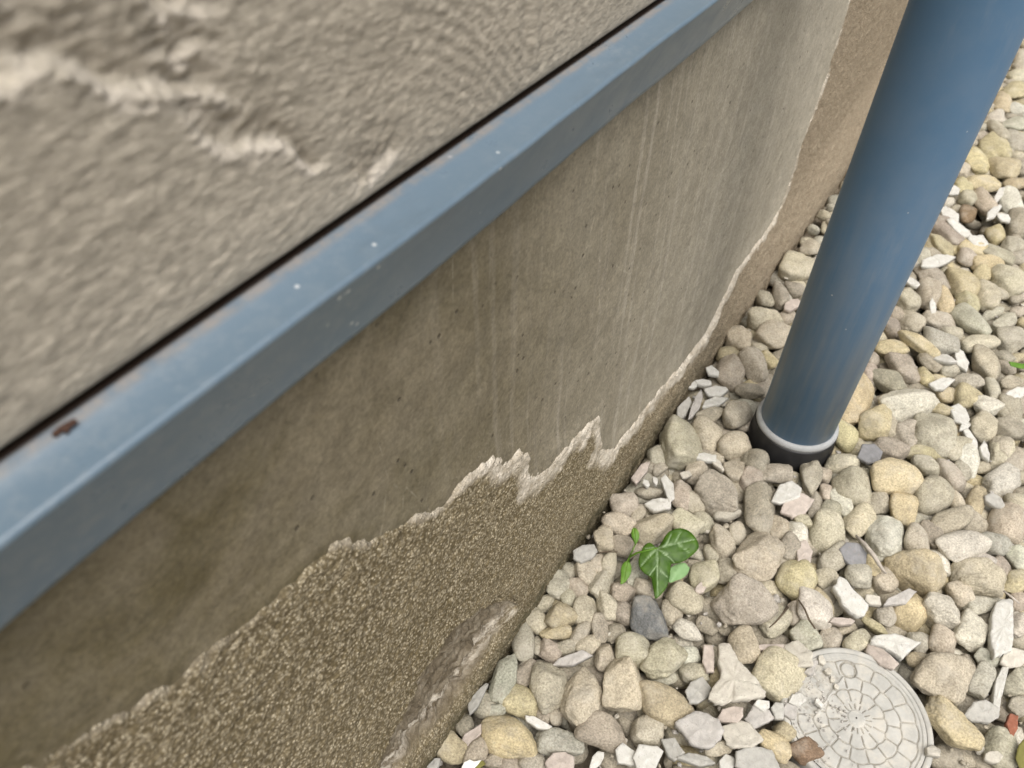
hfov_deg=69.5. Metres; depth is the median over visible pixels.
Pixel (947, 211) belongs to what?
plaster chip
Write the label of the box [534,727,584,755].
pebble
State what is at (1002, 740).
pebble
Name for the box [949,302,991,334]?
pebble
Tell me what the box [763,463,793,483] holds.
pebble
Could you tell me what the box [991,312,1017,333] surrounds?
pebble
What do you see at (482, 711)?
pebble
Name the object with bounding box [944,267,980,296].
pebble
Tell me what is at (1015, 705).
pebble
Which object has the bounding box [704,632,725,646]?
pebble
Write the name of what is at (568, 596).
pebble
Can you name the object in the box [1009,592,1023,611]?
pebble
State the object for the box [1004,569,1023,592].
pebble
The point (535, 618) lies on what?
pebble
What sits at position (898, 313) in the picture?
pebble
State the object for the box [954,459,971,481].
pebble
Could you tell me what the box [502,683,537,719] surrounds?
pebble
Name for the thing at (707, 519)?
pebble
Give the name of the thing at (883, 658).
plaster chip
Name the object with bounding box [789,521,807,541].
pebble
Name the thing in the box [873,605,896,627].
pebble
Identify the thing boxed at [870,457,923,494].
pebble
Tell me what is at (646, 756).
plaster chip
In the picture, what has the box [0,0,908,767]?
plinth wall
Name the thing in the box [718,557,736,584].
pebble
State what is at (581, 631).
pebble
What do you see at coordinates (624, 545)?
pebble
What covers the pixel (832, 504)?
pebble
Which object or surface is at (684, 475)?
plaster chip
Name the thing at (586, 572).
pebble
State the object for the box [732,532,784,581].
pebble
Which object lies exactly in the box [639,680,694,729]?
pebble
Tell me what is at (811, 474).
pebble
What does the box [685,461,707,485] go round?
pebble
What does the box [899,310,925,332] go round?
pebble
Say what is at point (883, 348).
pebble
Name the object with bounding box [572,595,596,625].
pebble
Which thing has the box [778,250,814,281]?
pebble
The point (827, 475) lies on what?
pebble
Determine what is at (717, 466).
plaster chip
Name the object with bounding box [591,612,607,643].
pebble
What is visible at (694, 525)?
pebble
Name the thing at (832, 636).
pebble
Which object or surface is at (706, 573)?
pebble
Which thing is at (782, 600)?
grit
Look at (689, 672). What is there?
pebble
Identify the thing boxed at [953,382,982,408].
pebble
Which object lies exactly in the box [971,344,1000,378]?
pebble
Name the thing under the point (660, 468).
pebble
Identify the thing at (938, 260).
plaster chip
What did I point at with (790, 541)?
pebble
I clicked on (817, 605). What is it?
pebble
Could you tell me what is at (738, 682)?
plaster chip
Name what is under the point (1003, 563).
pebble
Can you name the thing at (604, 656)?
pebble
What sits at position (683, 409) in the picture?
plaster chip
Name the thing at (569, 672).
pebble
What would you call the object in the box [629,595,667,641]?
pebble
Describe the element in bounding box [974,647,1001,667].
pebble
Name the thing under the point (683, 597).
pebble
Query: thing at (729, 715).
plaster chip
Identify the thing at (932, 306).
plaster chip
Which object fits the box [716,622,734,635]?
pebble
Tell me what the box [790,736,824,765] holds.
pebble
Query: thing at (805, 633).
pebble
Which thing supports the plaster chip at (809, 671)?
on the drain cover
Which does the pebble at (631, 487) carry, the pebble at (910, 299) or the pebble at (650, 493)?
the pebble at (650, 493)
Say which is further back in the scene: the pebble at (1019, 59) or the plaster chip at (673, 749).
the pebble at (1019, 59)
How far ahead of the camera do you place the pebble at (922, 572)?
0.77 m
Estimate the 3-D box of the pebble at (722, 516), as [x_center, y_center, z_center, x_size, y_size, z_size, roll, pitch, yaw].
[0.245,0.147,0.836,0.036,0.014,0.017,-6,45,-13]
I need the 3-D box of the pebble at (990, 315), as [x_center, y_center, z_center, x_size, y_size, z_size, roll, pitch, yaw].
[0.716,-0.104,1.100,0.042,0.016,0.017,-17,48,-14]
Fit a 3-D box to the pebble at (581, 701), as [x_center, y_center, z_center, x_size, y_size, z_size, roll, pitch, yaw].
[0.066,0.292,0.686,0.041,0.032,0.049,32,59,31]
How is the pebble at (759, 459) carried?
on the gravel
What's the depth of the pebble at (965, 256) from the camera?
1.18 m
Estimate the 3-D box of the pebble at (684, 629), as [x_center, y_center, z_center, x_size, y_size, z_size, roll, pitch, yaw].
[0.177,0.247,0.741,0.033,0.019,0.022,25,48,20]
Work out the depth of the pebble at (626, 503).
0.84 m
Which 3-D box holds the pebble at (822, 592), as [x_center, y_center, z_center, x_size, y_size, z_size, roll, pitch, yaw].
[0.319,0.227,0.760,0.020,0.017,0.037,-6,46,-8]
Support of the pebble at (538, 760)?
on the gravel
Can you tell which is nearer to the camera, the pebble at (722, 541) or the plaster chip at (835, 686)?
the plaster chip at (835, 686)
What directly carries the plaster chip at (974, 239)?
on the pebble at (977, 249)
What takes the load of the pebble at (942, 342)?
on the gravel
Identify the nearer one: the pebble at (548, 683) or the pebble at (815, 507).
the pebble at (548, 683)
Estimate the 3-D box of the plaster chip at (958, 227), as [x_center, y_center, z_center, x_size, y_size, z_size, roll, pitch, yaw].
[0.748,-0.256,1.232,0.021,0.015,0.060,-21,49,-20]
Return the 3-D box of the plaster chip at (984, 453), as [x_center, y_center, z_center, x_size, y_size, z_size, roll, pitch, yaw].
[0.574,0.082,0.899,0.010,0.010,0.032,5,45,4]
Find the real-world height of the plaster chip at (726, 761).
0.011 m
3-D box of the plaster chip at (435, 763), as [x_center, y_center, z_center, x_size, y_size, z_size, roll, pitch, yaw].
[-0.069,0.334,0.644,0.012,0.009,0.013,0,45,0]
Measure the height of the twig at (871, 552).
0.011 m
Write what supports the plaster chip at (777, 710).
on the pebble at (787, 730)
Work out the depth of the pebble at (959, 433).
0.93 m
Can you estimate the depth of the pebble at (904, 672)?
0.72 m
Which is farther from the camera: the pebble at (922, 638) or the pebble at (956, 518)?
the pebble at (956, 518)
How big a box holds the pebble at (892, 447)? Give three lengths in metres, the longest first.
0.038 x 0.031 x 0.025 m
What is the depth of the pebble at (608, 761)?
0.66 m
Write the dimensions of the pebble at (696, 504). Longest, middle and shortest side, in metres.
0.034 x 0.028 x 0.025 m
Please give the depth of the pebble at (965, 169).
1.39 m
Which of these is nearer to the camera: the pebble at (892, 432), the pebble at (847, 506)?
the pebble at (847, 506)
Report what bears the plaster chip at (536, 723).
on the gravel
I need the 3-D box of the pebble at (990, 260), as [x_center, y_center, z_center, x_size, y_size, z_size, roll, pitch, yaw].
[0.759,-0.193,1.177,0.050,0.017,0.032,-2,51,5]
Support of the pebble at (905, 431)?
on the gravel
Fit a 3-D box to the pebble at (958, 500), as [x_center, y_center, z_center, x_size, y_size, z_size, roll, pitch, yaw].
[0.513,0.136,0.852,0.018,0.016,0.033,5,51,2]
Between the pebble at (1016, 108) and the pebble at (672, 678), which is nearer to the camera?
the pebble at (672, 678)
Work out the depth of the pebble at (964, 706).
0.70 m
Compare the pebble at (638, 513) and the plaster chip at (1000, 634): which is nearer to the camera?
the plaster chip at (1000, 634)
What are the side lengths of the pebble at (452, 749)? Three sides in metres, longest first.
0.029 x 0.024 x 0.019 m
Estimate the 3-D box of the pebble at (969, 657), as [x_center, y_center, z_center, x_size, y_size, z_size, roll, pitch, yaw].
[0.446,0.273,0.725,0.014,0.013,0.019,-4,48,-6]
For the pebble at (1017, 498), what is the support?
on the gravel
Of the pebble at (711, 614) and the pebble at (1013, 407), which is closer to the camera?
the pebble at (711, 614)
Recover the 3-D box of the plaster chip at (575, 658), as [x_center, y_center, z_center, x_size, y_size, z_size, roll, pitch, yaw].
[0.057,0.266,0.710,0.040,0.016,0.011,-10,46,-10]
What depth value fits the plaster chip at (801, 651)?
0.71 m
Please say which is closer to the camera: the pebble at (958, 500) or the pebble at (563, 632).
the pebble at (563, 632)
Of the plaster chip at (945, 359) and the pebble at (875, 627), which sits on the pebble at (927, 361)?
the plaster chip at (945, 359)
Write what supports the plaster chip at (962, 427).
on the gravel
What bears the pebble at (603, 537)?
on the gravel
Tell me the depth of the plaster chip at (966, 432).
0.91 m
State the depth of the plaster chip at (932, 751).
0.65 m
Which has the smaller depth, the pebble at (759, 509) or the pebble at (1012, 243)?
the pebble at (759, 509)
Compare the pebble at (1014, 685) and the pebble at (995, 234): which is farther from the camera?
the pebble at (995, 234)
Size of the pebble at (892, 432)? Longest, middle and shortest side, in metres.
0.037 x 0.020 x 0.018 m
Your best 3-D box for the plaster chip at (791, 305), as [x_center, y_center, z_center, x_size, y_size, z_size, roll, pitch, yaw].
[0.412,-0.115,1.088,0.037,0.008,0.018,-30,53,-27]
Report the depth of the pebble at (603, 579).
0.77 m
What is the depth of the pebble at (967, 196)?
1.31 m
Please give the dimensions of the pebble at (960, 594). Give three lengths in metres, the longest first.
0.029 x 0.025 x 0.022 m
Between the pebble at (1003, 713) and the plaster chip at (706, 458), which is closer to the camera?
the pebble at (1003, 713)
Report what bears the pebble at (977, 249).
on the gravel
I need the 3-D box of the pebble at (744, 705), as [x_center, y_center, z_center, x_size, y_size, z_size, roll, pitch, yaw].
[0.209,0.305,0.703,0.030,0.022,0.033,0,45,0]
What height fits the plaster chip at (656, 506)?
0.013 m
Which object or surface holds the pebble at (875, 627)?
on the gravel
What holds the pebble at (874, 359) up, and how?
on the gravel
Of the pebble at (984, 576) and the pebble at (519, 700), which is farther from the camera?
the pebble at (984, 576)
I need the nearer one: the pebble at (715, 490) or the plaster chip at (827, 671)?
the plaster chip at (827, 671)
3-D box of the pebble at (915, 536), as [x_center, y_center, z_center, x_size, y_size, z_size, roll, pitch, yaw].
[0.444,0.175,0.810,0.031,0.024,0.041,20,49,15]
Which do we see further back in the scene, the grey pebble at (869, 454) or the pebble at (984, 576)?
the grey pebble at (869, 454)
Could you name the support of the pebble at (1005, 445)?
on the pebble at (998, 457)
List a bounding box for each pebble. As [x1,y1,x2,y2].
[437,730,467,764]
[455,713,474,737]
[463,735,488,762]
[474,692,495,719]
[481,715,537,758]
[484,753,502,767]
[488,653,517,703]
[489,703,505,715]
[498,758,520,767]
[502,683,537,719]
[512,622,534,661]
[516,658,535,686]
[518,753,545,767]
[526,607,546,634]
[529,661,567,714]
[534,636,540,654]
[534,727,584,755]
[536,708,549,723]
[537,594,554,613]
[538,638,561,663]
[539,625,571,639]
[544,602,577,628]
[546,569,569,599]
[549,709,562,726]
[557,639,576,655]
[558,665,580,680]
[559,667,604,728]
[560,589,575,606]
[562,562,575,577]
[569,577,588,597]
[570,621,590,641]
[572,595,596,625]
[574,561,596,584]
[574,710,626,753]
[575,634,600,654]
[586,665,603,685]
[588,569,613,597]
[590,553,603,571]
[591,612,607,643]
[593,525,613,552]
[594,643,614,672]
[596,590,616,620]
[599,749,616,767]
[601,511,636,535]
[601,552,616,576]
[601,656,641,712]
[606,623,626,642]
[609,492,638,515]
[609,581,635,603]
[612,534,634,558]
[615,601,631,625]
[615,631,650,668]
[617,717,635,737]
[623,483,649,503]
[626,553,647,595]
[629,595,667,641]
[630,504,646,521]
[630,513,674,545]
[630,543,642,558]
[630,714,663,747]
[633,577,663,598]
[634,487,662,499]
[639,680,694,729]
[640,637,687,679]
[646,445,665,463]
[648,672,677,684]
[651,462,667,477]
[659,414,702,469]
[661,599,682,628]
[664,727,687,745]
[665,580,703,614]
[671,479,691,510]
[672,507,704,537]
[672,618,702,641]
[679,662,709,683]
[684,646,700,663]
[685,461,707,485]
[688,490,704,513]
[689,559,719,594]
[691,414,722,450]
[693,511,713,533]
[694,469,737,522]
[695,406,723,421]
[695,615,719,635]
[696,703,718,717]
[701,596,720,621]
[703,544,718,562]
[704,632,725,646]
[704,740,732,756]
[707,667,719,689]
[709,524,735,558]
[710,573,778,625]
[712,508,741,522]
[716,346,739,361]
[716,353,744,392]
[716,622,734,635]
[717,431,751,459]
[717,702,747,715]
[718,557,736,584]
[722,400,751,428]
[722,460,744,482]
[724,325,751,350]
[727,625,760,664]
[729,521,745,545]
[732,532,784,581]
[734,383,764,399]
[737,346,768,382]
[739,466,762,491]
[740,448,769,471]
[743,481,774,532]
[747,306,783,330]
[750,625,772,644]
[751,646,806,702]
[753,320,790,349]
[755,290,774,307]
[759,605,792,638]
[759,729,791,763]
[761,580,783,595]
[762,349,778,368]
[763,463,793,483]
[770,514,788,539]
[770,634,790,644]
[772,281,789,309]
[772,721,796,742]
[775,559,817,600]
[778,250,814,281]
[780,311,794,324]
[781,531,800,559]
[784,281,804,298]
[787,600,800,626]
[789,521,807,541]
[789,619,822,651]
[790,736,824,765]
[791,514,812,530]
[797,586,832,629]
[798,239,819,255]
[800,460,822,496]
[808,492,822,517]
[809,507,845,555]
[814,586,833,616]
[815,567,838,588]
[816,540,845,571]
[819,483,831,500]
[819,626,842,648]
[820,499,841,513]
[821,467,831,483]
[824,453,859,473]
[830,488,853,518]
[831,465,871,506]
[836,419,858,453]
[837,623,856,635]
[841,373,873,424]
[842,628,871,651]
[843,502,876,538]
[844,564,871,588]
[857,444,882,465]
[858,404,891,441]
[860,465,869,477]
[860,616,887,634]
[864,363,876,381]
[864,515,903,561]
[866,554,880,575]
[867,492,889,514]
[868,352,879,365]
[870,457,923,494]
[872,368,907,393]
[872,436,910,459]
[872,566,898,593]
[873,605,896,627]
[875,339,909,357]
[878,388,939,421]
[884,316,900,339]
[884,352,920,383]
[884,548,946,597]
[888,414,897,436]
[889,493,918,529]
[891,306,904,320]
[891,419,917,446]
[893,593,927,631]
[896,287,921,311]
[897,330,940,356]
[897,663,917,689]
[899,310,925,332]
[902,522,929,549]
[905,651,926,667]
[906,444,944,459]
[906,632,928,652]
[907,513,923,527]
[910,454,939,476]
[910,652,975,705]
[913,266,950,288]
[913,412,957,457]
[914,475,954,515]
[915,277,941,309]
[917,247,930,265]
[917,352,941,372]
[917,366,934,387]
[920,519,943,548]
[922,310,955,329]
[922,591,960,630]
[923,326,959,354]
[924,237,933,247]
[924,695,984,750]
[928,623,956,653]
[929,233,953,255]
[930,549,950,576]
[931,215,964,244]
[931,504,974,533]
[931,742,967,767]
[932,403,954,416]
[935,387,954,403]
[935,530,991,562]
[936,285,954,312]
[936,458,965,491]
[939,364,967,378]
[940,325,963,339]
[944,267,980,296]
[945,436,972,461]
[945,580,975,611]
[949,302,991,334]
[949,490,965,507]
[950,557,1006,597]
[951,373,984,387]
[953,237,965,256]
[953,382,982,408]
[953,608,988,653]
[954,176,973,192]
[954,290,979,311]
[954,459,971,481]
[956,247,976,266]
[956,424,961,435]
[957,162,970,177]
[957,189,976,205]
[957,239,987,254]
[957,694,976,712]
[959,204,976,223]
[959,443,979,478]
[960,334,1000,353]
[960,749,977,767]
[961,510,987,532]
[961,654,976,666]
[962,596,996,614]
[965,146,989,174]
[965,485,986,513]
[966,174,1001,191]
[966,660,995,699]
[968,410,997,443]
[970,254,1004,270]
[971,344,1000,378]
[972,263,991,280]
[973,187,997,216]
[973,395,1004,415]
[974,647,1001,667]
[976,131,1011,158]
[977,279,1000,311]
[977,461,990,473]
[977,553,997,563]
[981,462,1021,495]
[981,531,1012,556]
[982,306,1004,321]
[982,726,1017,767]
[983,243,1014,265]
[983,377,1000,398]
[984,224,1005,245]
[985,109,1004,122]
[986,119,1009,140]
[987,501,1023,544]
[987,694,1018,722]
[988,157,1021,178]
[988,435,1014,470]
[990,264,1023,300]
[990,436,1012,455]
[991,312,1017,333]
[992,326,1023,353]
[993,91,1011,113]
[994,350,1016,361]
[995,555,1010,575]
[996,393,1022,420]
[996,416,1023,440]
[997,185,1023,213]
[998,359,1016,374]
[999,374,1023,390]
[1000,236,1023,251]
[1001,178,1023,189]
[1002,81,1023,98]
[1002,116,1023,130]
[1003,493,1023,507]
[1003,666,1023,698]
[1004,446,1023,470]
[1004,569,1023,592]
[1005,207,1023,237]
[1005,544,1023,568]
[1006,69,1023,80]
[1006,695,1023,717]
[1008,129,1023,151]
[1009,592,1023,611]
[1010,102,1023,114]
[1012,250,1023,264]
[1013,48,1023,68]
[1013,611,1023,637]
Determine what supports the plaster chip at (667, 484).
on the gravel
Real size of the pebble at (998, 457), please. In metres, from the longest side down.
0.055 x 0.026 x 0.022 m
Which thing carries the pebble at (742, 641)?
on the gravel
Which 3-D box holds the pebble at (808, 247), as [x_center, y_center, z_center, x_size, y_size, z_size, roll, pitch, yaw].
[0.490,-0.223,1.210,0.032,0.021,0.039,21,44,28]
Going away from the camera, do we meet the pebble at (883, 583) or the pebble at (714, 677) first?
the pebble at (714, 677)
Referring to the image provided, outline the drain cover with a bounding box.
[773,647,933,767]
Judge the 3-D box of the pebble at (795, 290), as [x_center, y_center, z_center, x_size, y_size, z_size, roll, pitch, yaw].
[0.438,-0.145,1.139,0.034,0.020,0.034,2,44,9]
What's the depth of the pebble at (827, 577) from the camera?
0.78 m
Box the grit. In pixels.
[440,62,1023,767]
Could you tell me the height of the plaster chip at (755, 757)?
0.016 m
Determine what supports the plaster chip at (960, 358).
on the gravel
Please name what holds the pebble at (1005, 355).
on the gravel
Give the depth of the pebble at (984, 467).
0.89 m
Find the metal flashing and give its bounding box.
[0,0,752,630]
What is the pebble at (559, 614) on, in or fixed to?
on the gravel
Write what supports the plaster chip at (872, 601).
on the gravel
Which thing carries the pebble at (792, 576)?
on the gravel
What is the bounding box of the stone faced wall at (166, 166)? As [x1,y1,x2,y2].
[0,0,655,447]
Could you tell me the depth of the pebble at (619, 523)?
0.82 m
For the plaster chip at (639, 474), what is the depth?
0.86 m
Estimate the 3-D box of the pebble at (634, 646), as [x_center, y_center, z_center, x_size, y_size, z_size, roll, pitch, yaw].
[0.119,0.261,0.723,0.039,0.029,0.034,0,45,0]
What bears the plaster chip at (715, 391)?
on the gravel
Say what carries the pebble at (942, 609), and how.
on the gravel
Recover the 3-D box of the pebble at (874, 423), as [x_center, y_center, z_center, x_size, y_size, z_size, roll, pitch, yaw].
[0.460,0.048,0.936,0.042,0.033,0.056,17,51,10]
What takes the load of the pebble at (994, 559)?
on the gravel
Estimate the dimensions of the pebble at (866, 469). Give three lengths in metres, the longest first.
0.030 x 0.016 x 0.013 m
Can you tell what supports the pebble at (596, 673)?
on the gravel
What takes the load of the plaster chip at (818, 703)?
on the drain cover
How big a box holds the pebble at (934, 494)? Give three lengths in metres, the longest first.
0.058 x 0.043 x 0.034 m
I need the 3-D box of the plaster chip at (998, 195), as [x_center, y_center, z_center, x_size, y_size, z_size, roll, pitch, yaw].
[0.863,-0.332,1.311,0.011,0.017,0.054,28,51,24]
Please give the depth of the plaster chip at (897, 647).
0.72 m
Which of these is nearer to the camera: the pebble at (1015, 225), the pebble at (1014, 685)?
the pebble at (1014, 685)
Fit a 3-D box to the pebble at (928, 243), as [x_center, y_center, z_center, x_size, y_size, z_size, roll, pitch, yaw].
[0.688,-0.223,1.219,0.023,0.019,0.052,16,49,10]
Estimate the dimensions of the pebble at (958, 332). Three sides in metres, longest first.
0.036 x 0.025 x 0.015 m
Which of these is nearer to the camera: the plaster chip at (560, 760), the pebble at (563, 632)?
the plaster chip at (560, 760)
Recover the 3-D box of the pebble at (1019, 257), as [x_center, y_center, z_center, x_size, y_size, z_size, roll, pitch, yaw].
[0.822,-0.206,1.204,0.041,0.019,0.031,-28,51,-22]
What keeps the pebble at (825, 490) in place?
on the gravel
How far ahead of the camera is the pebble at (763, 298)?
1.11 m
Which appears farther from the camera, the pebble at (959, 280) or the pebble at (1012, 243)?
the pebble at (1012, 243)
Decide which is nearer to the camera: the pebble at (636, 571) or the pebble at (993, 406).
the pebble at (636, 571)
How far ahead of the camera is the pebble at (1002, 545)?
0.80 m
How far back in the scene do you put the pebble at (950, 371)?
1.00 m
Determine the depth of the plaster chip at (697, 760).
0.64 m
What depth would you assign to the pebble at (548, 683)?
0.68 m
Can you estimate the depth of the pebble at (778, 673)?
0.69 m
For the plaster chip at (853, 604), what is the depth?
0.75 m
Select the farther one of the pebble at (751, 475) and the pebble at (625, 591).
the pebble at (751, 475)
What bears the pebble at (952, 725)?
on the gravel
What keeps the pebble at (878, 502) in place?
on the gravel
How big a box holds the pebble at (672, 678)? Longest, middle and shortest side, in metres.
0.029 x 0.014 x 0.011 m
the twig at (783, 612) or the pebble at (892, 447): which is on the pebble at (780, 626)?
the twig at (783, 612)
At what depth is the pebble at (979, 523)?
0.83 m
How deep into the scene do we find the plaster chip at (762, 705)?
0.68 m
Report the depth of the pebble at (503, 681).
0.69 m
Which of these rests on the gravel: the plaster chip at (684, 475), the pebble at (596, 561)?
the pebble at (596, 561)
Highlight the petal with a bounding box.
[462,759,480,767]
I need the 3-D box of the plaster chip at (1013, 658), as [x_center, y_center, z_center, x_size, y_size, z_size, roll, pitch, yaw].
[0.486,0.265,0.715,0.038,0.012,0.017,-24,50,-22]
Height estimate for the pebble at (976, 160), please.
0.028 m
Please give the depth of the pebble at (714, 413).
0.94 m
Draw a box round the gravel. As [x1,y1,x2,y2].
[472,39,1023,767]
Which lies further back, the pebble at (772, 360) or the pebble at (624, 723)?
the pebble at (772, 360)
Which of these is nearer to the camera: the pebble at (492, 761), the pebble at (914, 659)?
the pebble at (492, 761)
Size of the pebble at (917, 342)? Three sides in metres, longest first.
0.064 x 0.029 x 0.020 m
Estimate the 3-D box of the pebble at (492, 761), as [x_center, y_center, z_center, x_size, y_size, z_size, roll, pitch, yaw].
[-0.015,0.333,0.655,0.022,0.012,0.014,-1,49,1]
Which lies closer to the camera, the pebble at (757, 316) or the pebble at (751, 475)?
the pebble at (751, 475)
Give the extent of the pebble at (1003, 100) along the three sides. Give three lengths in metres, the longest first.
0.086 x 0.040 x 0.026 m
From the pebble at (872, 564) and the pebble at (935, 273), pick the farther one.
the pebble at (935, 273)
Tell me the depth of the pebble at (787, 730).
0.67 m
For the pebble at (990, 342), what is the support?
on the gravel
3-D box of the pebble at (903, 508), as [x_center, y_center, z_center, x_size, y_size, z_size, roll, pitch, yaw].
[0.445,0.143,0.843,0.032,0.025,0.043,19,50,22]
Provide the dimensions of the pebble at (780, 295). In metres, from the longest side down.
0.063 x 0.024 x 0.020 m
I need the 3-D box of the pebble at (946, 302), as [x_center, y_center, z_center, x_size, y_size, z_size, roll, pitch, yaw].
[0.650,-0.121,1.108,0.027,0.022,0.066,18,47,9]
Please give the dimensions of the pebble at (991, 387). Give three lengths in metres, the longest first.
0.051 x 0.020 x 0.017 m
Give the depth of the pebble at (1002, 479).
0.87 m
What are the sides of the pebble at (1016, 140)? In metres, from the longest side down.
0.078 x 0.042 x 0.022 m
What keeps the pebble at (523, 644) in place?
on the gravel
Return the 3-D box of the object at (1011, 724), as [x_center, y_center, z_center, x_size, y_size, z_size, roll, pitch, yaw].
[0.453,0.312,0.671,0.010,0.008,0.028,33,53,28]
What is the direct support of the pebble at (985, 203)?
on the gravel
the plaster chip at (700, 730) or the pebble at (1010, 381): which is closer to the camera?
the plaster chip at (700, 730)
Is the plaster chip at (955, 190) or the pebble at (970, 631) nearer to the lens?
the pebble at (970, 631)
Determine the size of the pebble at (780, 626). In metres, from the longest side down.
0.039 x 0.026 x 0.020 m
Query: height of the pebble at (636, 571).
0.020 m
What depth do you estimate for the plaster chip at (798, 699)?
0.68 m
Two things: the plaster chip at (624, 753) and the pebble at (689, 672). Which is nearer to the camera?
the plaster chip at (624, 753)
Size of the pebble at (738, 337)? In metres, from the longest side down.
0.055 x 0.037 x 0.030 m
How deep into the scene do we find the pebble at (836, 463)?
0.88 m
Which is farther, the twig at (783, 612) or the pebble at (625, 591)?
the pebble at (625, 591)
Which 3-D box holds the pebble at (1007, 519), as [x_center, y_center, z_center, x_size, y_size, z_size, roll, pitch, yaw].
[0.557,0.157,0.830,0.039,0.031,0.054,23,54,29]
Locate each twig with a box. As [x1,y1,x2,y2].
[596,551,617,553]
[769,606,788,627]
[798,600,815,628]
[855,535,886,573]
[1003,590,1018,603]
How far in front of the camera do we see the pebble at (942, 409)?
0.95 m
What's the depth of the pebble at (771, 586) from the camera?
0.78 m
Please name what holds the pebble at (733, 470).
on the gravel
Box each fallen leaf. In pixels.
[1009,361,1023,368]
[1015,739,1023,767]
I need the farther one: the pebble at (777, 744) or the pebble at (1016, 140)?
the pebble at (1016, 140)
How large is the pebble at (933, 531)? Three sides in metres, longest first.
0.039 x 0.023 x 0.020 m
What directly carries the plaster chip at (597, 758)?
on the gravel
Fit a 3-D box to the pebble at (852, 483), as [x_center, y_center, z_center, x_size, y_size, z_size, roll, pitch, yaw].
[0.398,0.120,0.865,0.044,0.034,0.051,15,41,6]
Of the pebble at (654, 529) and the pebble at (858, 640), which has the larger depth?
the pebble at (654, 529)
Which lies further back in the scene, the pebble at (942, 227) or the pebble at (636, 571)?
the pebble at (942, 227)
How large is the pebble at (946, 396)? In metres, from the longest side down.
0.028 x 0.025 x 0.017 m
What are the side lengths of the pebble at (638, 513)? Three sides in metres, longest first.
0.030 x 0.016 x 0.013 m
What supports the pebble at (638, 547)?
on the gravel
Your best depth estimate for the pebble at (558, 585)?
0.77 m
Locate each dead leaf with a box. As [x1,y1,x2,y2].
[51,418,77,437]
[475,761,485,767]
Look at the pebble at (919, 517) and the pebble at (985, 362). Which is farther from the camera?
the pebble at (985, 362)
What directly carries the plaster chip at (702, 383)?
on the gravel
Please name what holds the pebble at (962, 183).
on the gravel
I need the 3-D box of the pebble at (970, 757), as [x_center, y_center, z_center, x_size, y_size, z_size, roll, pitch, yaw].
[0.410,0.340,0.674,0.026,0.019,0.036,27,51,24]
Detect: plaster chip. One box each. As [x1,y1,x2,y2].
[427,758,440,767]
[462,724,481,745]
[468,683,488,715]
[525,715,551,730]
[545,752,574,767]
[553,650,592,666]
[572,544,597,563]
[589,751,603,767]
[615,742,634,766]
[631,461,649,485]
[633,744,663,767]
[642,479,649,488]
[644,498,670,513]
[652,477,657,486]
[660,474,674,501]
[660,738,684,761]
[674,711,723,749]
[676,396,691,418]
[676,752,715,767]
[679,470,691,479]
[684,677,710,704]
[688,390,702,420]
[689,381,696,390]
[695,379,711,388]
[695,582,705,594]
[696,452,715,463]
[702,397,728,408]
[702,645,713,673]
[703,385,727,397]
[705,365,718,377]
[707,643,765,706]
[711,459,723,473]
[717,706,742,724]
[718,754,734,767]
[722,720,763,749]
[734,746,779,767]
[744,706,773,728]
[753,699,769,711]
[759,644,783,651]
[770,702,783,720]
[771,481,801,505]
[780,493,813,519]
[783,299,799,312]
[784,640,813,667]
[784,703,796,720]
[788,693,806,707]
[796,540,812,562]
[804,667,813,676]
[814,698,823,709]
[817,655,825,665]
[823,668,831,675]
[828,617,854,626]
[829,676,834,683]
[830,576,868,618]
[833,683,838,690]
[839,542,866,565]
[864,594,880,607]
[864,644,898,670]
[869,633,920,661]
[882,588,916,607]
[906,277,919,288]
[920,254,955,268]
[924,745,940,758]
[928,377,954,391]
[929,298,935,312]
[933,354,956,364]
[940,206,958,221]
[946,217,971,238]
[948,185,959,195]
[950,403,969,426]
[953,349,968,372]
[958,422,970,431]
[962,428,977,448]
[964,699,999,724]
[967,235,987,245]
[978,440,989,462]
[982,751,1002,764]
[983,492,1004,508]
[986,204,1001,221]
[987,598,1013,659]
[990,666,1008,707]
[994,187,1004,201]
[996,213,1010,223]
[998,648,1023,668]
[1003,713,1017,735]
[1006,387,1023,397]
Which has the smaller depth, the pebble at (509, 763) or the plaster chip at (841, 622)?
the pebble at (509, 763)
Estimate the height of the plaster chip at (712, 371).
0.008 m
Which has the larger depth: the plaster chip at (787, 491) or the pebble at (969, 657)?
the plaster chip at (787, 491)
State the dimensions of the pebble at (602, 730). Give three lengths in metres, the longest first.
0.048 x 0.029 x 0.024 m
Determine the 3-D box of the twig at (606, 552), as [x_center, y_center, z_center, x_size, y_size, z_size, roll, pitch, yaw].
[0.101,0.178,0.784,0.024,0.005,0.004,0,45,0]
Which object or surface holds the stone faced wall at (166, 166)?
on the plinth wall at (360, 546)
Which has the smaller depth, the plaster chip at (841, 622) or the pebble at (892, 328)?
the plaster chip at (841, 622)
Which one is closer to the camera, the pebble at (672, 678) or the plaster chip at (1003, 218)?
the pebble at (672, 678)
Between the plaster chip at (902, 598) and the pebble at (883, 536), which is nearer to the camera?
the plaster chip at (902, 598)
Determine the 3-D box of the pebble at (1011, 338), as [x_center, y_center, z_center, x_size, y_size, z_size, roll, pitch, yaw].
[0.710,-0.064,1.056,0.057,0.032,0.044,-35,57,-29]
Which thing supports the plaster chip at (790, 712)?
on the drain cover
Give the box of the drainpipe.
[746,0,1023,472]
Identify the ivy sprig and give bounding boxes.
[620,528,698,598]

